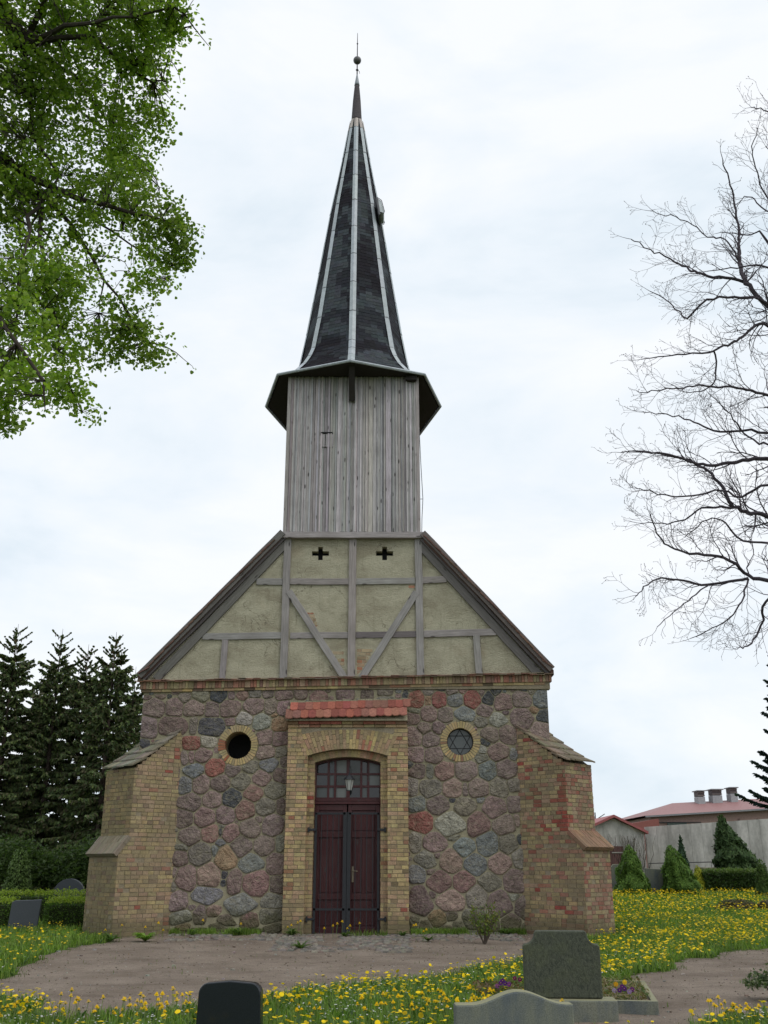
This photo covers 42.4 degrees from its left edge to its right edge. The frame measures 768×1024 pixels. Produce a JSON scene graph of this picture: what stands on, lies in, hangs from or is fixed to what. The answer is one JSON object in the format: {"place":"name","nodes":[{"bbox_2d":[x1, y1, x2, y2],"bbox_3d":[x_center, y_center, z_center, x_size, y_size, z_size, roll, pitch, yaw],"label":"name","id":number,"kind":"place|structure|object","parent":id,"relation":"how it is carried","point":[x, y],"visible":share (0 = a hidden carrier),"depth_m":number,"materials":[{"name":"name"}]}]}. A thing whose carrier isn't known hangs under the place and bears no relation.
{"place":"outdoors","nodes":[
{"label":"outdoors","id":0,"kind":"place"},
{"bbox_2d":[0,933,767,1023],"bbox_3d":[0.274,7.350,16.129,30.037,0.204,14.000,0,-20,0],"label":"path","id":1,"kind":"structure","parent":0,"point":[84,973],"depth_m":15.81,"materials":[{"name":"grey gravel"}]},
{"bbox_2d":[100,933,119,940],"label":"weed plant","id":2,"kind":"object","parent":1,"relation":"on","point":[109,937],"visible":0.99,"depth_m":20.30,"materials":[{"name":"green plant"}]},
{"bbox_2d":[132,932,155,940],"bbox_3d":[-4.918,8.711,20.329,0.545,0.184,0.557,0,-20,0],"label":"hosta plant","id":3,"kind":"object","parent":1,"relation":"on","point":[143,936],"visible":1,"depth_m":20.28,"materials":[{"name":"green plant"}]},
{"bbox_2d":[232,928,247,933],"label":"weed plant","id":4,"kind":"object","parent":1,"relation":"on","point":[237,931],"visible":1,"depth_m":21.76,"materials":[{"name":"green plant"}]},
{"bbox_2d":[163,932,524,952],"bbox_3d":[-0.873,8.791,20.217,7.709,0.197,4.256,0,-20,0],"label":"cobble apron","id":5,"kind":"object","parent":1,"relation":"on","point":[375,942],"visible":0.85,"depth_m":20.50,"materials":[{"name":"grey stone"}]},
{"bbox_2d":[185,928,199,934],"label":"weed plant","id":6,"kind":"object","parent":5,"relation":"on","point":[191,932],"visible":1,"depth_m":21.57,"materials":[{"name":"green plant"}]},
{"bbox_2d":[285,927,298,934],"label":"weed plant","id":7,"kind":"object","parent":5,"relation":"on","point":[293,932],"visible":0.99,"depth_m":21.51,"materials":[{"name":"green plant"}]},
{"bbox_2d":[290,940,312,947],"bbox_3d":[-1.572,8.189,18.739,0.460,0.155,0.444,0,-20,0],"label":"weed plant","id":8,"kind":"object","parent":5,"relation":"on","point":[299,945],"visible":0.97,"depth_m":18.73,"materials":[{"name":"green plant"}]},
{"bbox_2d":[339,931,351,936],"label":"weed plant","id":9,"kind":"object","parent":5,"relation":"on","point":[345,934],"visible":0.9,"depth_m":21.39,"materials":[{"name":"green plant"}]},
{"bbox_2d":[495,928,514,933],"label":"weed plant","id":10,"kind":"object","parent":5,"relation":"on","point":[505,930],"visible":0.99,"depth_m":21.78,"materials":[{"name":"green plant"}]},
{"bbox_2d":[168,926,526,936],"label":"wall foot grass","id":11,"kind":"structure","parent":1,"relation":"on","point":[445,930],"depth_m":21.88,"materials":[{"name":"green plant"}]},
{"bbox_2d":[1,941,766,1020],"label":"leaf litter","id":12,"kind":"object","parent":1,"relation":"on","point":[288,968],"visible":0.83,"depth_m":14.95,"materials":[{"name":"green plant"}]},
{"bbox_2d":[396,931,408,935],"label":"weed plant","id":13,"kind":"object","parent":1,"relation":"on","point":[402,934],"visible":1,"depth_m":21.40,"materials":[{"name":"green plant"}]},
{"bbox_2d":[421,935,435,940],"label":"weed plant","id":14,"kind":"object","parent":1,"relation":"on","point":[427,939],"visible":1,"depth_m":20.21,"materials":[{"name":"green plant"}]},
{"bbox_2d":[464,898,505,943],"bbox_3d":[2.025,8.242,19.933,0.824,0.915,0.678,0,-20,0],"label":"rose shrub","id":15,"kind":"object","parent":1,"relation":"on","point":[486,934],"visible":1,"depth_m":19.83,"materials":[{"name":"green plant"}]},
{"bbox_2d":[522,930,618,1021],"bbox_3d":[2.060,5.246,11.024,0.995,1.090,0.340,-1,-20,4],"label":"gravestone","id":16,"kind":"object","parent":1,"relation":"on","point":[564,965],"visible":0.86,"depth_m":10.99,"materials":[{"name":"stone"}]},
{"bbox_2d":[602,975,658,1014],"bbox_3d":[2.952,6.007,12.350,0.789,0.368,2.170,-3,-20,9],"label":"grave bed","id":17,"kind":"object","parent":1,"relation":"on","point":[634,996],"visible":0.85,"depth_m":11.66,"materials":[{"name":"grey stone"}]},
{"bbox_2d":[594,78,767,666],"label":"bare tree","id":18,"kind":"object","parent":1,"relation":"on","point":[755,294],"visible":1,"depth_m":20.33,"materials":[{"name":"brown plant"}]},
{"bbox_2d":[739,963,767,990],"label":"ground cover bush","id":19,"kind":"object","parent":1,"relation":"on","point":[760,980],"visible":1,"depth_m":12.42,"materials":[{"name":"green plant"}]},
{"bbox_2d":[0,897,767,1023],"bbox_3d":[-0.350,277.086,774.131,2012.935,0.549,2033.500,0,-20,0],"label":"lawn","id":20,"kind":"structure","parent":0,"point":[733,950],"depth_m":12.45,"materials":[{"name":"plant"}]},
{"bbox_2d":[0,687,17,828],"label":"spruce tree","id":21,"kind":"object","parent":20,"relation":"on","point":[4,756],"visible":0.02,"depth_m":43.02,"materials":[{"name":"green plant"}]},
{"bbox_2d":[0,895,20,927],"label":"box hedge","id":22,"kind":"object","parent":20,"relation":"on","point":[4,913],"visible":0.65,"depth_m":23.26,"materials":[{"name":"green plant"}]},
{"bbox_2d":[0,847,32,896],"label":"dwarf conifer","id":23,"kind":"object","parent":20,"relation":"on","point":[18,872],"visible":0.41,"depth_m":28.21,"materials":[{"name":"green plant"}]},
{"bbox_2d":[8,899,41,927],"bbox_3d":[-8.324,9.380,22.938,0.650,0.818,0.140,8,-21,-10],"label":"gravestone","id":24,"kind":"object","parent":20,"relation":"on","point":[23,913],"visible":0.62,"depth_m":22.91,"materials":[{"name":"stone"}]},
{"bbox_2d":[0,624,52,890],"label":"spruce tree","id":25,"kind":"object","parent":20,"relation":"on","point":[12,677],"visible":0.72,"depth_m":41.14,"materials":[{"name":"green plant"}]},
{"bbox_2d":[0,830,52,890],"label":"leafy bush","id":26,"kind":"object","parent":20,"relation":"on","point":[10,847],"visible":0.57,"depth_m":33.68,"materials":[{"name":"green plant"}]},
{"bbox_2d":[1,676,64,846],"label":"spruce tree","id":27,"kind":"object","parent":20,"relation":"on","point":[25,752],"visible":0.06,"depth_m":44.73,"materials":[{"name":"green plant"}]},
{"bbox_2d":[0,886,85,920],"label":"box hedge","id":28,"kind":"object","parent":20,"relation":"on","point":[42,891],"visible":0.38,"depth_m":26.65,"materials":[{"name":"green plant"}]},
{"bbox_2d":[25,843,71,896],"bbox_3d":[-11.892,12.674,34.737,2.740,2.071,2.635,0,-20,0],"label":"leafy bush","id":29,"kind":"object","parent":20,"relation":"on","point":[47,858],"visible":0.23,"depth_m":34.23,"materials":[{"name":"green plant"}]},
{"bbox_2d":[0,629,101,891],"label":"spruce tree","id":30,"kind":"object","parent":20,"relation":"on","point":[47,703],"visible":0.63,"depth_m":41.26,"materials":[{"name":"green plant"}]},
{"bbox_2d":[42,894,84,927],"bbox_3d":[-7.386,9.562,23.714,1.485,0.889,0.951,0,-20,0],"label":"box hedge","id":31,"kind":"object","parent":20,"relation":"on","point":[67,914],"visible":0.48,"depth_m":23.45,"materials":[{"name":"green plant"}]},
{"bbox_2d":[19,645,114,850],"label":"spruce tree","id":32,"kind":"object","parent":20,"relation":"on","point":[86,685],"visible":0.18,"depth_m":43.07,"materials":[{"name":"green plant"}]},
{"bbox_2d":[42,837,92,886],"bbox_3d":[-10.571,12.432,34.307,2.429,2.261,2.421,9,-22,-24],"label":"leafy bush","id":33,"kind":"object","parent":20,"relation":"on","point":[78,862],"visible":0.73,"depth_m":33.82,"materials":[{"name":"green plant"}]},
{"bbox_2d":[53,879,84,896],"bbox_3d":[-9.050,11.206,28.386,0.900,1.330,0.160,0,-20,0],"label":"gravestone","id":34,"kind":"object","parent":20,"relation":"on","point":[73,884],"visible":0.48,"depth_m":28.47,"materials":[{"name":"stone"}]},
{"bbox_2d":[30,632,142,896],"bbox_3d":[-11.259,10.350,39.929,5.402,11.195,5.724,12,-23,-30],"label":"spruce tree","id":35,"kind":"object","parent":20,"relation":"on","point":[100,727],"visible":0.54,"depth_m":39.78,"materials":[{"name":"green plant"}]},
{"bbox_2d":[77,829,99,857],"bbox_3d":[-10.197,12.755,35.760,2.714,2.541,2.700,0,-20,0],"label":"leafy bush","id":36,"kind":"object","parent":20,"relation":"on","point":[85,838],"visible":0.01,"depth_m":35.85,"materials":[{"name":"green plant"}]},
{"bbox_2d":[0,0,211,439],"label":"linden tree","id":37,"kind":"object","parent":20,"relation":"on","point":[34,40],"visible":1,"depth_m":9.63,"materials":[{"name":"green plant"}]},
{"bbox_2d":[80,671,143,826],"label":"spruce tree","id":38,"kind":"object","parent":20,"relation":"on","point":[136,698],"visible":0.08,"depth_m":45.45,"materials":[{"name":"green plant"}]},
{"bbox_2d":[196,980,262,1023],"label":"gravestone","id":39,"kind":"object","parent":20,"relation":"on","point":[231,1002],"visible":1,"depth_m":9.60,"materials":[{"name":"black stone"}]},
{"bbox_2d":[82,33,615,937],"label":"village church","id":40,"kind":"structure","parent":20,"relation":"on","point":[364,631],"depth_m":23.60,"materials":[{"name":"stone"}]},
{"bbox_2d":[218,725,257,765],"bbox_3d":[-3.460,5.630,23.772,0.954,0.942,0.634,0,-20,0],"label":"round window","id":41,"kind":"structure","parent":40,"relation":"in","point":[235,730],"depth_m":23.52,"materials":[{"name":"brick"}]},
{"bbox_2d":[312,763,380,932],"bbox_3d":[-0.850,7.663,22.861,1.565,4.000,0.176,0,-20,0],"label":"double door","id":42,"kind":"structure","parent":40,"relation":"in","point":[366,819],"depth_m":22.74,"materials":[{"name":"brown wood"}]},
{"bbox_2d":[316,758,379,799],"bbox_3d":[-0.850,6.283,23.401,1.540,1.002,0.064,0,-20,0],"label":"transom window","id":43,"kind":"structure","parent":40,"relation":"in","point":[330,774],"depth_m":23.40,"materials":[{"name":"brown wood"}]},
{"bbox_2d":[344,765,354,790],"bbox_3d":[-0.767,6.169,23.012,0.253,0.601,0.455,-7,-21,19],"label":"wall lantern","id":44,"kind":"object","parent":40,"relation":"attached to","point":[349,779],"depth_m":22.84,"materials":[{"name":"white glass"}]},
{"bbox_2d":[440,721,480,761],"bbox_3d":[1.812,5.542,23.803,0.956,0.945,0.634,0,-20,0],"label":"round window","id":45,"kind":"structure","parent":40,"relation":"in","point":[461,742],"depth_m":23.60,"materials":[{"name":"brick"}]},
{"bbox_2d":[0,907,767,979],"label":"grass","id":46,"kind":"structure","parent":20,"relation":"on","point":[70,938],"depth_m":20.31,"materials":[{"name":"green plant"}]},
{"bbox_2d":[0,909,767,1023],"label":"lawn dandelions","id":47,"kind":"object","parent":20,"relation":"on","point":[420,1014],"visible":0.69,"depth_m":15.14,"materials":[{"name":"yellow plant"}]},
{"bbox_2d":[0,933,767,1023],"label":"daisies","id":48,"kind":"object","parent":20,"relation":"on","point":[341,1002],"visible":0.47,"depth_m":11.21,"materials":[{"name":"white plant"}]},
{"bbox_2d":[5,890,767,923],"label":"grass","id":49,"kind":"structure","parent":20,"relation":"on","point":[657,895],"depth_m":33.96,"materials":[{"name":"green plant"}]},
{"bbox_2d":[396,994,400,1017],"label":"dandelion","id":50,"kind":"object","parent":20,"relation":"on","point":[398,996],"visible":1,"depth_m":10.82,"materials":[{"name":"yellow plant"}]},
{"bbox_2d":[471,976,523,996],"bbox_3d":[1.522,6.116,12.789,0.776,0.239,1.072,0,-20,0],"label":"grave bed","id":51,"kind":"object","parent":20,"relation":"on","point":[498,986],"visible":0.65,"depth_m":12.63,"materials":[{"name":"multicoloured plant"}]},
{"bbox_2d":[453,989,573,1023],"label":"gravestone","id":52,"kind":"object","parent":20,"relation":"on","point":[515,1006],"visible":1,"depth_m":9.10,"materials":[{"name":"grey stone"}]},
{"bbox_2d":[611,864,621,889],"bbox_3d":[9.393,14.805,39.842,0.500,1.220,0.140,0,-20,0],"label":"gravestone","id":53,"kind":"object","parent":20,"relation":"on","point":[613,875],"visible":0.27,"depth_m":39.85,"materials":[{"name":"grey stone"}]},
{"bbox_2d":[595,815,648,871],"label":"concrete shed","id":54,"kind":"structure","parent":20,"relation":"on","point":[614,826],"depth_m":46.59,"materials":[{"name":"grey concrete"}]},
{"bbox_2d":[610,846,622,866],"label":"plank door","id":55,"kind":"structure","parent":54,"relation":"in","point":[613,859],"depth_m":46.23,"materials":[{"name":"wood"}]},
{"bbox_2d":[608,834,654,870],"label":"bare creeper","id":56,"kind":"object","parent":54,"relation":"attached to","point":[633,847],"visible":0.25,"depth_m":46.31,"materials":[{"name":"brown plant"}]},
{"bbox_2d":[613,844,652,894],"bbox_3d":[9.521,13.931,38.485,1.517,1.987,1.563,-11,-23,29],"label":"dwarf conifer","id":57,"kind":"object","parent":20,"relation":"on","point":[633,876],"visible":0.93,"depth_m":38.21,"materials":[{"name":"green plant"}]},
{"bbox_2d":[632,818,658,867],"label":"barn","id":58,"kind":"structure","parent":20,"relation":"on","point":[649,823],"depth_m":56.33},
{"bbox_2d":[644,868,666,894],"bbox_3d":[10.748,14.569,38.971,0.920,1.078,0.140,0,-20,0],"label":"gravestone","id":59,"kind":"object","parent":20,"relation":"on","point":[655,877],"visible":0.34,"depth_m":38.97,"materials":[{"name":"grey stone"}]},
{"bbox_2d":[649,862,711,866],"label":"pipe railing","id":60,"kind":"object","parent":20,"relation":"on","point":[690,862],"visible":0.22,"depth_m":44.29,"materials":[{"name":"metal"}]},
{"bbox_2d":[658,845,703,894],"bbox_3d":[11.450,13.959,38.537,1.761,1.960,1.708,0,-20,0],"label":"dwarf conifer","id":61,"kind":"object","parent":20,"relation":"on","point":[677,874],"visible":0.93,"depth_m":38.16,"materials":[{"name":"green plant"}]},
{"bbox_2d":[677,834,690,869],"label":"dwarf conifer","id":62,"kind":"object","parent":20,"relation":"on","point":[681,850],"visible":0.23,"depth_m":40.64,"materials":[{"name":"green plant"}]},
{"bbox_2d":[612,887,767,911],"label":"distant dandelions","id":63,"kind":"object","parent":20,"relation":"on","point":[671,903],"visible":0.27,"depth_m":32.39,"materials":[{"name":"yellow plant"}]},
{"bbox_2d":[622,787,767,825],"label":"barn","id":64,"kind":"structure","parent":20,"relation":"on","point":[700,809],"depth_m":62.26,"materials":[{"name":"metal"}]},
{"bbox_2d":[667,823,686,824],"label":"window","id":65,"kind":"structure","parent":64,"relation":"in","point":[667,823],"depth_m":61.40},
{"bbox_2d":[694,865,706,889],"bbox_3d":[12.678,14.805,39.836,0.692,1.223,0.711,0,-20,0],"label":"dwarf conifer","id":66,"kind":"object","parent":20,"relation":"on","point":[698,873],"visible":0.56,"depth_m":39.76,"materials":[{"name":"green plant"}]},
{"bbox_2d":[644,819,767,874],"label":"concrete wall","id":67,"kind":"structure","parent":20,"relation":"on","point":[698,840],"depth_m":47.02,"materials":[{"name":"grey concrete"}]},
{"bbox_2d":[700,867,756,892],"bbox_3d":[13.982,14.914,40.020,2.660,1.132,1.295,0,-20,0],"label":"leafy hedge","id":68,"kind":"object","parent":20,"relation":"on","point":[741,879],"visible":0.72,"depth_m":39.59,"materials":[{"name":"green plant"}]},
{"bbox_2d":[713,899,757,910],"bbox_3d":[10.764,11.992,30.239,1.591,0.418,1.098,0,-20,0],"label":"heather mound","id":69,"kind":"object","parent":20,"relation":"on","point":[746,904],"visible":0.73,"depth_m":30.04,"materials":[{"name":"brown plant"}]},
{"bbox_2d":[711,814,760,873],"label":"thuja","id":70,"kind":"object","parent":20,"relation":"on","point":[730,849],"visible":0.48,"depth_m":42.69,"materials":[{"name":"green plant"}]},
{"bbox_2d":[734,655,767,808],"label":"spruce tree","id":71,"kind":"object","parent":20,"relation":"on","point":[765,789],"visible":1,"depth_m":35.39,"materials":[{"name":"green plant"}]},
{"bbox_2d":[754,858,767,896],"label":"dwarf conifer","id":72,"kind":"object","parent":20,"relation":"on","point":[761,881],"visible":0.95,"depth_m":36.43,"materials":[{"name":"green plant"}]},
{"bbox_2d":[756,900,767,910],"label":"heather mound","id":73,"kind":"object","parent":20,"relation":"on","point":[761,904],"visible":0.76,"depth_m":29.82,"materials":[{"name":"brown plant"}]},
{"bbox_2d":[0,0,767,821],"label":"sky","id":74,"kind":"structure","parent":0,"point":[508,140],"materials":[{"name":"white"}]}
]}

